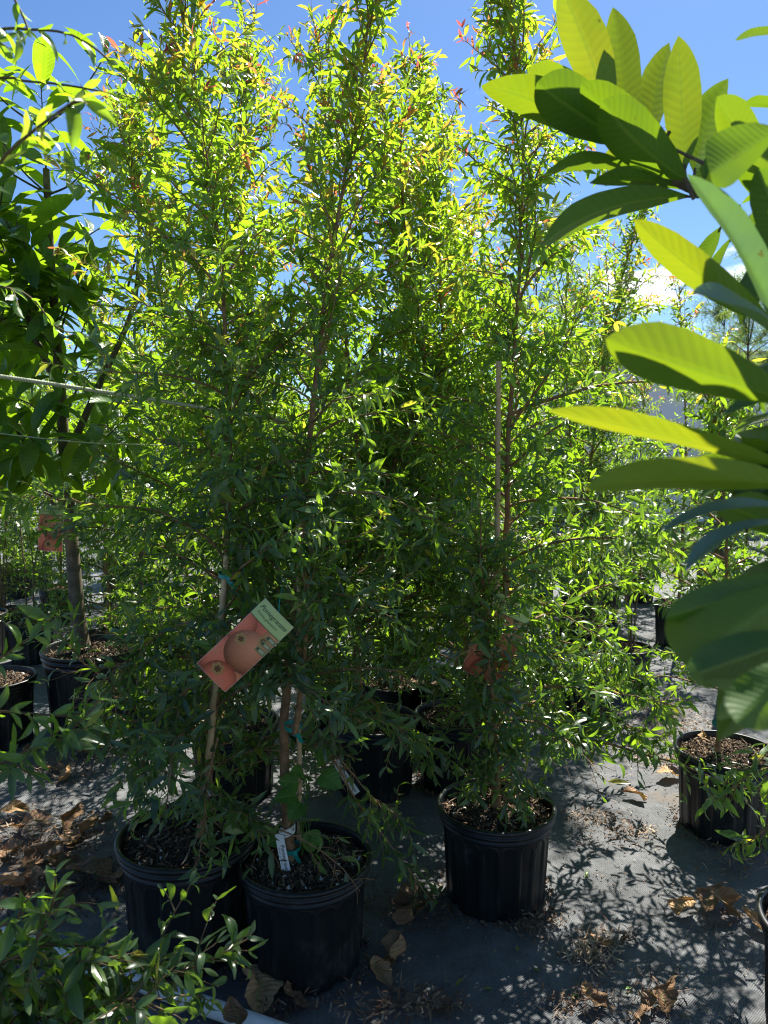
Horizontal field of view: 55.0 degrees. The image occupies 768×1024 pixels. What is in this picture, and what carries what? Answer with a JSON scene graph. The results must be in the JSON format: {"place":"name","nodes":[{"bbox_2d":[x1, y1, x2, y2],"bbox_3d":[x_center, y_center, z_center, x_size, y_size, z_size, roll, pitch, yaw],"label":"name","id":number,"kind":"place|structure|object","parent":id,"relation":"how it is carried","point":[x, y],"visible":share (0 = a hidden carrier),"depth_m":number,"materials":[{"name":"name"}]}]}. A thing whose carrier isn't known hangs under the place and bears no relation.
{"place":"outdoors","nodes":[
{"label":"outdoors","id":0,"kind":"place"},
{"bbox_2d":[0,450,767,1023],"bbox_3d":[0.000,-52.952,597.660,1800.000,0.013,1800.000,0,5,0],"label":"ground","id":1,"kind":"structure","parent":0,"point":[704,962],"depth_m":2.36,"materials":[{"name":"fabric"}]},
{"bbox_2d":[0,482,27,648],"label":"potted sapling","id":2,"kind":"object","parent":1,"relation":"on","point":[12,608],"visible":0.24,"depth_m":5.25,"materials":[{"name":"plant"}]},
{"bbox_2d":[0,799,29,812],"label":"dead leaf","id":3,"kind":"object","parent":1,"relation":"on","point":[13,806],"visible":0.98,"depth_m":2.84,"materials":[{"name":"brown plant"}]},
{"bbox_2d":[4,504,53,665],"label":"potted sapling","id":4,"kind":"object","parent":1,"relation":"on","point":[31,651],"visible":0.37,"depth_m":4.80,"materials":[{"name":"black plastic"}]},
{"bbox_2d":[0,372,57,598],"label":"pomegranate tree","id":5,"kind":"object","parent":1,"relation":"on","point":[17,595],"visible":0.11,"depth_m":6.86,"materials":[{"name":"green plant"}]},
{"bbox_2d":[0,380,66,605],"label":"pomegranate tree","id":6,"kind":"object","parent":1,"relation":"on","point":[10,568],"visible":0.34,"depth_m":5.57,"materials":[{"name":"green plant"}]},
{"bbox_2d":[0,338,71,655],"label":"broadleaf tree","id":7,"kind":"object","parent":1,"relation":"on","point":[3,611],"visible":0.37,"depth_m":5.01,"materials":[{"name":"green plant"}]},
{"bbox_2d":[0,320,71,586],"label":"pomegranate tree","id":8,"kind":"object","parent":1,"relation":"on","point":[35,388],"visible":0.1,"depth_m":7.46,"materials":[{"name":"green plant"}]},
{"bbox_2d":[8,389,85,449],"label":"distant tree","id":9,"kind":"object","parent":1,"relation":"on","point":[69,414],"depth_m":29.59,"materials":[{"name":"green plant"}]},
{"bbox_2d":[0,144,97,752],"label":"broadleaf tree","id":10,"kind":"object","parent":1,"relation":"on","point":[17,680],"visible":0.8,"depth_m":3.46,"materials":[{"name":"green plant"}]},
{"bbox_2d":[47,759,64,768],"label":"dead leaf","id":11,"kind":"object","parent":1,"relation":"on","point":[59,765],"visible":0.96,"depth_m":3.21,"materials":[{"name":"brown plant"}]},
{"bbox_2d":[47,764,70,783],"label":"dead leaf","id":12,"kind":"object","parent":1,"relation":"on","point":[65,773],"visible":0.98,"depth_m":3.14,"materials":[{"name":"brown plant"}]},
{"bbox_2d":[47,885,73,923],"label":"dead leaf","id":13,"kind":"object","parent":1,"relation":"on","point":[65,891],"visible":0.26,"depth_m":2.29,"materials":[{"name":"brown plant"}]},
{"bbox_2d":[0,0,124,343],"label":"broadleaf tree","id":14,"kind":"object","parent":1,"relation":"on","point":[97,107],"visible":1,"depth_m":0.94,"materials":[{"name":"green plant"}]},
{"bbox_2d":[12,322,136,624],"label":"pomegranate tree","id":15,"kind":"object","parent":1,"relation":"on","point":[43,595],"visible":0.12,"depth_m":5.85,"materials":[{"name":"green plant"}]},
{"bbox_2d":[0,296,176,635],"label":"pomegranate tree","id":16,"kind":"object","parent":1,"relation":"on","point":[64,605],"visible":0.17,"depth_m":4.47,"materials":[{"name":"green plant"}]},
{"bbox_2d":[70,315,133,572],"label":"feathery tree","id":17,"kind":"object","parent":1,"relation":"on","point":[102,455],"visible":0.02,"depth_m":7.31,"materials":[{"name":"green plant"}]},
{"bbox_2d":[0,27,205,737],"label":"broadleaf tree","id":18,"kind":"object","parent":1,"relation":"on","point":[21,458],"visible":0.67,"depth_m":3.42,"materials":[{"name":"green plant"}]},
{"bbox_2d":[38,504,64,551],"bbox_3d":[-1.591,0.056,3.553,0.099,0.272,0.117,4,7,39],"label":"picture card","id":19,"kind":"object","parent":18,"relation":"hanging from","point":[45,544],"visible":0.67,"depth_m":3.54,"materials":[{"name":"orange"}]},
{"bbox_2d":[0,433,172,445],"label":"rope","id":20,"kind":"object","parent":18,"relation":"attached to","point":[77,441],"visible":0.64,"depth_m":3.28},
{"bbox_2d":[97,811,112,822],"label":"dead leaf","id":21,"kind":"object","parent":1,"relation":"on","point":[107,816],"visible":0.95,"depth_m":2.78,"materials":[{"name":"brown plant"}]},
{"bbox_2d":[96,493,125,603],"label":"potted sapling","id":22,"kind":"object","parent":1,"relation":"on","point":[110,585],"visible":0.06,"depth_m":6.63,"materials":[{"name":"green plastic"}]},
{"bbox_2d":[90,478,151,638],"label":"potted sapling","id":23,"kind":"object","parent":1,"relation":"on","point":[100,624],"visible":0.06,"depth_m":4.83,"materials":[{"name":"plant"}]},
{"bbox_2d":[0,605,267,1023],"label":"pomegranate tree","id":24,"kind":"object","parent":1,"relation":"on","point":[79,996],"visible":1,"depth_m":1.16,"materials":[{"name":"green plant"}]},
{"bbox_2d":[53,325,214,637],"bbox_3d":[-1.728,-0.167,5.275,1.053,2.237,1.131,3,6,26],"label":"broadleaf tree","id":25,"kind":"object","parent":1,"relation":"on","point":[132,360],"visible":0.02,"depth_m":5.00,"materials":[{"name":"green plant"}]},
{"bbox_2d":[94,343,184,596],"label":"pomegranate tree","id":26,"kind":"object","parent":1,"relation":"on","point":[133,552],"visible":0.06,"depth_m":6.37,"materials":[{"name":"green plant"}]},
{"bbox_2d":[0,926,287,1023],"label":"water pipe","id":27,"kind":"object","parent":1,"relation":"on","point":[253,1017],"visible":0.16,"depth_m":1.83,"materials":[{"name":"white plastic"}]},
{"bbox_2d":[221,996,247,1023],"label":"dead leaf","id":28,"kind":"object","parent":27,"relation":"on","point":[235,1011],"visible":0.98,"depth_m":1.78,"materials":[{"name":"brown plant"}]},
{"bbox_2d":[146,336,199,568],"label":"pomegranate tree","id":29,"kind":"object","parent":1,"relation":"on","point":[178,540],"visible":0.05,"depth_m":8.50,"materials":[{"name":"green plant"}]},
{"bbox_2d":[86,256,313,709],"bbox_3d":[-0.943,-0.161,4.013,1.123,2.453,1.140,-5,7,-42],"label":"pomegranate tree","id":30,"kind":"object","parent":1,"relation":"on","point":[154,567],"visible":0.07,"depth_m":3.91,"materials":[{"name":"green plant"}]},
{"bbox_2d":[32,0,425,806],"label":"pomegranate tree","id":31,"kind":"object","parent":1,"relation":"on","point":[258,782],"visible":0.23,"depth_m":2.78,"materials":[{"name":"green plant"}]},
{"bbox_2d":[155,294,312,587],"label":"pomegranate tree","id":32,"kind":"object","parent":1,"relation":"on","point":[256,390],"visible":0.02,"depth_m":5.31,"materials":[{"name":"green plant"}]},
{"bbox_2d":[0,0,484,979],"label":"pomegranate tree","id":33,"kind":"object","parent":1,"relation":"on","point":[182,838],"visible":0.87,"depth_m":1.99,"materials":[{"name":"green plant"}]},
{"bbox_2d":[0,374,286,422],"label":"rope","id":34,"kind":"object","parent":33,"relation":"attached to","point":[35,381],"visible":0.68,"depth_m":1.96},
{"bbox_2d":[176,386,316,445],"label":"distant tree","id":35,"kind":"object","parent":1,"relation":"on","point":[292,407],"depth_m":32.64,"materials":[{"name":"green plant"}]},
{"bbox_2d":[221,356,301,576],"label":"pomegranate tree","id":36,"kind":"object","parent":1,"relation":"on","point":[269,428],"depth_m":7.34,"materials":[{"name":"green plant"}]},
{"bbox_2d":[242,964,283,1012],"bbox_3d":[-0.353,1.227,1.926,0.173,0.056,0.108,4,7,39],"label":"dead leaf","id":37,"kind":"object","parent":1,"relation":"on","point":[259,983],"visible":0.85,"depth_m":1.90,"materials":[{"name":"brown plant"}]},
{"bbox_2d":[283,980,322,1009],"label":"dead leaf","id":38,"kind":"object","parent":1,"relation":"on","point":[288,990],"visible":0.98,"depth_m":1.89,"materials":[{"name":"brown plant"}]},
{"bbox_2d":[165,0,469,995],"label":"pomegranate tree","id":39,"kind":"object","parent":1,"relation":"on","point":[307,922],"visible":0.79,"depth_m":1.99,"materials":[{"name":"green plant"}]},
{"bbox_2d":[197,587,293,691],"bbox_3d":[-0.325,0.305,1.725,0.212,0.233,0.079,-2,6,-25],"label":"picture card","id":40,"kind":"object","parent":39,"relation":"hanging from","point":[251,639],"visible":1,"depth_m":1.71,"materials":[{"name":"orange"}]},
{"bbox_2d":[275,821,294,873],"bbox_3d":[-0.271,0.916,2.018,0.052,0.111,0.088,0,5,0],"label":"name tag","id":41,"kind":"object","parent":39,"relation":"attached to","point":[282,852],"visible":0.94,"depth_m":2.00,"materials":[{"name":"white plastic"}]},
{"bbox_2d":[269,747,341,855],"bbox_3d":[-0.219,0.803,2.013,0.208,0.323,0.068,0,5,0],"label":"weed","id":42,"kind":"object","parent":39,"relation":"on","point":[328,777],"visible":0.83,"depth_m":2.01,"materials":[{"name":"green plant"}]},
{"bbox_2d":[334,759,359,794],"bbox_3d":[-0.113,0.788,2.188,0.085,0.104,0.012,2,5,17],"label":"name tag","id":43,"kind":"object","parent":39,"relation":"hanging from","point":[355,789],"visible":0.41,"depth_m":2.19,"materials":[{"name":"white plastic"}]},
{"bbox_2d":[122,3,577,802],"bbox_3d":[-0.138,-0.308,2.740,1.518,2.977,1.389,3,6,27],"label":"pomegranate tree","id":44,"kind":"object","parent":1,"relation":"on","point":[422,321],"visible":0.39,"depth_m":2.60,"materials":[{"name":"green plant"}]},
{"bbox_2d":[255,212,457,727],"bbox_3d":[-0.097,-0.223,3.681,1.208,2.637,1.226,3,6,27],"label":"pomegranate tree","id":45,"kind":"object","parent":1,"relation":"on","point":[323,725],"visible":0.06,"depth_m":3.70,"materials":[{"name":"green plant"}]},
{"bbox_2d":[320,280,445,657],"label":"pomegranate tree","id":46,"kind":"object","parent":1,"relation":"on","point":[382,468],"visible":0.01,"depth_m":4.90,"materials":[{"name":"green plant"}]},
{"bbox_2d":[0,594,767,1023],"bbox_3d":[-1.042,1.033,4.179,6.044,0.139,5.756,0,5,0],"label":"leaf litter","id":47,"kind":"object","parent":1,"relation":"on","point":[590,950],"visible":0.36,"depth_m":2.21,"materials":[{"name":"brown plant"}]},
{"bbox_2d":[0,837,23,856],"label":"dead leaf","id":48,"kind":"object","parent":47,"relation":"on","point":[15,843],"visible":1,"depth_m":2.58,"materials":[{"name":"brown plant"}]},
{"bbox_2d":[0,871,43,886],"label":"dead leaf","id":49,"kind":"object","parent":47,"relation":"on","point":[15,879],"visible":0.81,"depth_m":2.35,"materials":[{"name":"brown plant"}]},
{"bbox_2d":[15,863,43,897],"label":"dead leaf","id":50,"kind":"object","parent":47,"relation":"on","point":[31,869],"visible":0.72,"depth_m":2.40,"materials":[{"name":"brown plant"}]},
{"bbox_2d":[8,808,56,826],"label":"dead leaf","id":51,"kind":"object","parent":47,"relation":"on","point":[35,814],"visible":1,"depth_m":2.73,"materials":[{"name":"brown plant"}]},
{"bbox_2d":[14,840,63,869],"bbox_3d":[-1.182,1.171,2.527,0.156,0.059,0.082,-2,5,-17],"label":"dead leaf","id":52,"kind":"object","parent":47,"relation":"on","point":[45,849],"visible":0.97,"depth_m":2.54,"materials":[{"name":"brown plant"}]},
{"bbox_2d":[48,851,84,865],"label":"dead leaf","id":53,"kind":"object","parent":47,"relation":"on","point":[56,859],"visible":0.75,"depth_m":2.50,"materials":[{"name":"brown plant"}]},
{"bbox_2d":[60,802,84,832],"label":"dead leaf","id":54,"kind":"object","parent":47,"relation":"on","point":[76,811],"visible":0.94,"depth_m":2.79,"materials":[{"name":"brown plant"}]},
{"bbox_2d":[59,813,99,844],"bbox_3d":[-1.124,1.155,2.704,0.094,0.058,0.195,1,5,12],"label":"dead leaf","id":55,"kind":"object","parent":47,"relation":"on","point":[89,823],"visible":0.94,"depth_m":2.69,"materials":[{"name":"brown plant"}]},
{"bbox_2d":[60,857,116,882],"bbox_3d":[-0.973,1.178,2.432,0.206,0.061,0.108,0,5,0],"label":"dead leaf","id":56,"kind":"object","parent":47,"relation":"on","point":[88,865],"visible":0.98,"depth_m":2.44,"materials":[{"name":"brown plant"}]},
{"bbox_2d":[95,867,122,882],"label":"dead leaf","id":57,"kind":"object","parent":47,"relation":"on","point":[119,873],"visible":0.81,"depth_m":2.40,"materials":[{"name":"brown plant"}]},
{"bbox_2d":[370,955,399,990],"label":"dead leaf","id":58,"kind":"object","parent":47,"relation":"on","point":[381,968],"visible":0.98,"depth_m":1.98,"materials":[{"name":"brown plant"}]},
{"bbox_2d":[414,891,433,915],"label":"dead leaf","id":59,"kind":"object","parent":47,"relation":"on","point":[417,906],"visible":0.39,"depth_m":2.27,"materials":[{"name":"brown plant"}]},
{"bbox_2d":[586,926,612,944],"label":"dead leaf","id":60,"kind":"object","parent":47,"relation":"on","point":[607,942],"visible":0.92,"depth_m":2.10,"materials":[{"name":"brown plant"}]},
{"bbox_2d":[620,989,655,1020],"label":"dead leaf","id":61,"kind":"object","parent":47,"relation":"on","point":[644,1007],"visible":1,"depth_m":1.87,"materials":[{"name":"brown plant"}]},
{"bbox_2d":[653,976,678,1021],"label":"dead leaf","id":62,"kind":"object","parent":47,"relation":"on","point":[671,993],"visible":0.98,"depth_m":1.89,"materials":[{"name":"brown plant"}]},
{"bbox_2d":[697,887,740,916],"bbox_3d":[1.026,1.189,2.249,0.129,0.072,0.064,1,5,11],"label":"dead leaf","id":63,"kind":"object","parent":47,"relation":"on","point":[727,896],"visible":0.99,"depth_m":2.26,"materials":[{"name":"brown plant"}]},
{"bbox_2d":[367,929,405,965],"bbox_3d":[0.013,1.212,2.048,0.086,0.068,0.088,3,6,31],"label":"dead leaf","id":64,"kind":"object","parent":1,"relation":"on","point":[393,942],"visible":0.87,"depth_m":2.05,"materials":[{"name":"brown plant"}]},
{"bbox_2d":[362,490,421,731],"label":"potted sapling","id":65,"kind":"object","parent":1,"relation":"on","point":[386,694],"visible":0.37,"depth_m":3.58,"materials":[{"name":"black plastic"}]},
{"bbox_2d":[392,883,442,924],"bbox_3d":[0.101,1.182,2.219,0.159,0.091,0.093,0,5,0],"label":"dead leaf","id":66,"kind":"object","parent":1,"relation":"on","point":[403,903],"visible":0.95,"depth_m":2.23,"materials":[{"name":"brown plant"}]},
{"bbox_2d":[331,374,505,451],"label":"distant tree","id":67,"kind":"object","parent":1,"relation":"on","point":[332,416],"depth_m":29.55,"materials":[{"name":"green plant"}]},
{"bbox_2d":[249,36,655,793],"bbox_3d":[0.348,-0.396,3.024,1.492,3.101,1.609,3,6,28],"label":"pomegranate tree","id":68,"kind":"object","parent":1,"relation":"on","point":[429,710],"visible":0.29,"depth_m":2.98,"materials":[{"name":"green plant"}]},
{"bbox_2d":[392,335,534,639],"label":"pomegranate tree","id":69,"kind":"object","parent":1,"relation":"on","point":[475,342],"visible":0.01,"depth_m":5.35,"materials":[{"name":"green plant"}]},
{"bbox_2d":[340,177,600,702],"bbox_3d":[0.363,-0.191,3.331,1.226,2.637,1.208,0,5,0],"label":"pomegranate tree","id":70,"kind":"object","parent":1,"relation":"on","point":[434,683],"visible":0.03,"depth_m":3.42,"materials":[{"name":"green plant"}]},
{"bbox_2d":[476,323,561,566],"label":"pomegranate tree","id":71,"kind":"object","parent":1,"relation":"on","point":[502,519],"visible":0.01,"depth_m":7.14,"materials":[{"name":"green plant"}]},
{"bbox_2d":[333,0,767,922],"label":"pomegranate tree","id":72,"kind":"object","parent":1,"relation":"on","point":[497,824],"visible":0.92,"depth_m":2.22,"materials":[{"name":"green plant"}]},
{"bbox_2d":[461,580,533,682],"bbox_3d":[0.335,0.364,2.182,0.200,0.304,0.091,-3,6,-29],"label":"picture card","id":73,"kind":"object","parent":72,"relation":"hanging from","point":[517,621],"visible":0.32,"depth_m":2.17,"materials":[{"name":"orange"}]},
{"bbox_2d":[485,192,624,599],"bbox_3d":[1.373,-0.872,6.199,1.239,3.472,1.362,4,6,36],"label":"feathery tree","id":74,"kind":"object","parent":1,"relation":"on","point":[544,299],"visible":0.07,"depth_m":6.06,"materials":[{"name":"green plant"}]},
{"bbox_2d":[542,436,594,588],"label":"pomegranate tree","id":75,"kind":"object","parent":1,"relation":"on","point":[568,492],"visible":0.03,"depth_m":6.80,"materials":[{"name":"green plant"}]},
{"bbox_2d":[536,256,636,617],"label":"feathery tree","id":76,"kind":"object","parent":1,"relation":"on","point":[564,598],"visible":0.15,"depth_m":5.62,"materials":[{"name":"green plant"}]},
{"bbox_2d":[545,484,629,717],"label":"potted sapling","id":77,"kind":"object","parent":1,"relation":"on","point":[580,704],"visible":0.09,"depth_m":3.84,"materials":[{"name":"green plastic"}]},
{"bbox_2d":[488,205,687,669],"bbox_3d":[1.321,-0.489,4.572,1.330,3.006,1.382,2,6,21],"label":"pomegranate tree","id":78,"kind":"object","parent":1,"relation":"on","point":[605,353],"visible":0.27,"depth_m":4.46,"materials":[{"name":"green plant"}]},
{"bbox_2d":[554,477,628,627],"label":"feathery tree","id":79,"kind":"object","parent":1,"relation":"on","point":[605,500],"visible":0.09,"depth_m":4.53,"materials":[{"name":"green plant"}]},
{"bbox_2d":[581,983,621,1013],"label":"dead leaf","id":80,"kind":"object","parent":1,"relation":"on","point":[591,993],"visible":1,"depth_m":1.89,"materials":[{"name":"brown plant"}]},
{"bbox_2d":[532,321,690,624],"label":"pomegranate tree","id":81,"kind":"object","parent":1,"relation":"on","point":[612,603],"visible":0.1,"depth_m":5.83,"materials":[{"name":"green plant"}]},
{"bbox_2d":[481,0,767,740],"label":"leaf tree","id":82,"kind":"object","parent":1,"relation":"on","point":[610,97],"visible":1,"depth_m":0.65,"materials":[{"name":"green plant"}]},
{"bbox_2d":[598,491,653,695],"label":"potted sapling","id":83,"kind":"object","parent":1,"relation":"on","point":[630,643],"visible":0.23,"depth_m":4.27,"materials":[{"name":"green plastic"}]},
{"bbox_2d":[613,786,646,800],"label":"dead leaf","id":84,"kind":"object","parent":1,"relation":"on","point":[629,789],"visible":1,"depth_m":2.98,"materials":[{"name":"brown plant"}]},
{"bbox_2d":[608,377,701,602],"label":"pomegranate tree","id":85,"kind":"object","parent":1,"relation":"on","point":[629,457],"visible":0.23,"depth_m":6.66,"materials":[{"name":"green plant"}]},
{"bbox_2d":[652,766,678,776],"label":"dead leaf","id":86,"kind":"object","parent":1,"relation":"on","point":[663,769],"visible":0.91,"depth_m":3.17,"materials":[{"name":"beige plant"}]},
{"bbox_2d":[611,275,742,647],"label":"pomegranate tree","id":87,"kind":"object","parent":1,"relation":"on","point":[660,635],"visible":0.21,"depth_m":5.17,"materials":[{"name":"green plant"}]},
{"bbox_2d":[595,325,767,846],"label":"pomegranate tree","id":88,"kind":"object","parent":1,"relation":"on","point":[698,747],"visible":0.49,"depth_m":2.70,"materials":[{"name":"green plant"}]},
{"bbox_2d":[698,731,705,738],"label":"dead leaf","id":89,"kind":"object","parent":88,"relation":"on","point":[702,733],"visible":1,"depth_m":2.91,"materials":[{"name":"beige plant"}]},
{"bbox_2d":[666,896,703,915],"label":"dead leaf","id":90,"kind":"object","parent":1,"relation":"on","point":[678,905],"visible":1,"depth_m":2.26,"materials":[{"name":"brown plant"}]},
{"bbox_2d":[661,403,754,592],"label":"pomegranate tree","id":91,"kind":"object","parent":1,"relation":"on","point":[691,580],"visible":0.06,"depth_m":5.68,"materials":[{"name":"green plant"}]},
{"bbox_2d":[695,883,722,918],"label":"dead leaf","id":92,"kind":"object","parent":1,"relation":"on","point":[709,900],"visible":0.77,"depth_m":2.30,"materials":[{"name":"brown plant"}]},
{"bbox_2d":[667,286,766,585],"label":"feathery tree","id":93,"kind":"object","parent":1,"relation":"on","point":[716,312],"visible":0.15,"depth_m":6.70,"materials":[{"name":"green plant"}]},
{"bbox_2d":[676,250,767,570],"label":"feathery tree","id":94,"kind":"object","parent":1,"relation":"on","point":[744,329],"visible":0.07,"depth_m":5.50,"materials":[{"name":"green plant"}]},
{"bbox_2d":[720,399,727,565],"bbox_3d":[1.947,0.133,4.229,0.092,1.830,0.034,0,5,0],"label":"post","id":95,"kind":"object","parent":1,"relation":"on","point":[722,553],"depth_m":4.22,"materials":[{"name":"grey wood"}]},
{"bbox_2d":[726,419,767,432],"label":"wire","id":96,"kind":"object","parent":95,"relation":"attached to","point":[754,423],"visible":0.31,"depth_m":3.85,"materials":[{"name":"metal"}]},
{"bbox_2d":[690,739,767,1021],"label":"pomegranate tree","id":97,"kind":"object","parent":1,"relation":"on","point":[762,897],"visible":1,"depth_m":2.03,"materials":[{"name":"green plant"}]},
{"bbox_2d":[701,410,767,566],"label":"pomegranate tree","id":98,"kind":"object","parent":1,"relation":"on","point":[757,534],"depth_m":7.50,"materials":[{"name":"green plant"}]},
{"bbox_2d":[713,212,767,437],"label":"feathery tree","id":99,"kind":"object","parent":1,"relation":"on","point":[728,314],"visible":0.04,"depth_m":6.32,"materials":[{"name":"green plant"}]},
{"bbox_2d":[742,906,761,928],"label":"dead leaf","id":100,"kind":"object","parent":1,"relation":"on","point":[752,914],"visible":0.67,"depth_m":2.20,"materials":[{"name":"brown plant"}]},
{"bbox_2d":[0,0,767,433],"label":"sky","id":101,"kind":"structure","parent":0,"point":[710,28],"materials":[{"name":"blue"}]},
{"bbox_2d":[520,533,719,559],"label":"trees","id":102,"kind":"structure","parent":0,"point":[525,542],"depth_m":9.13,"materials":[{"name":"green plant"}]},
{"bbox_2d":[529,350,767,522],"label":"building","id":103,"kind":"structure","parent":0,"point":[667,409],"depth_m":13.39,"materials":[{"name":"metal"}]}
]}

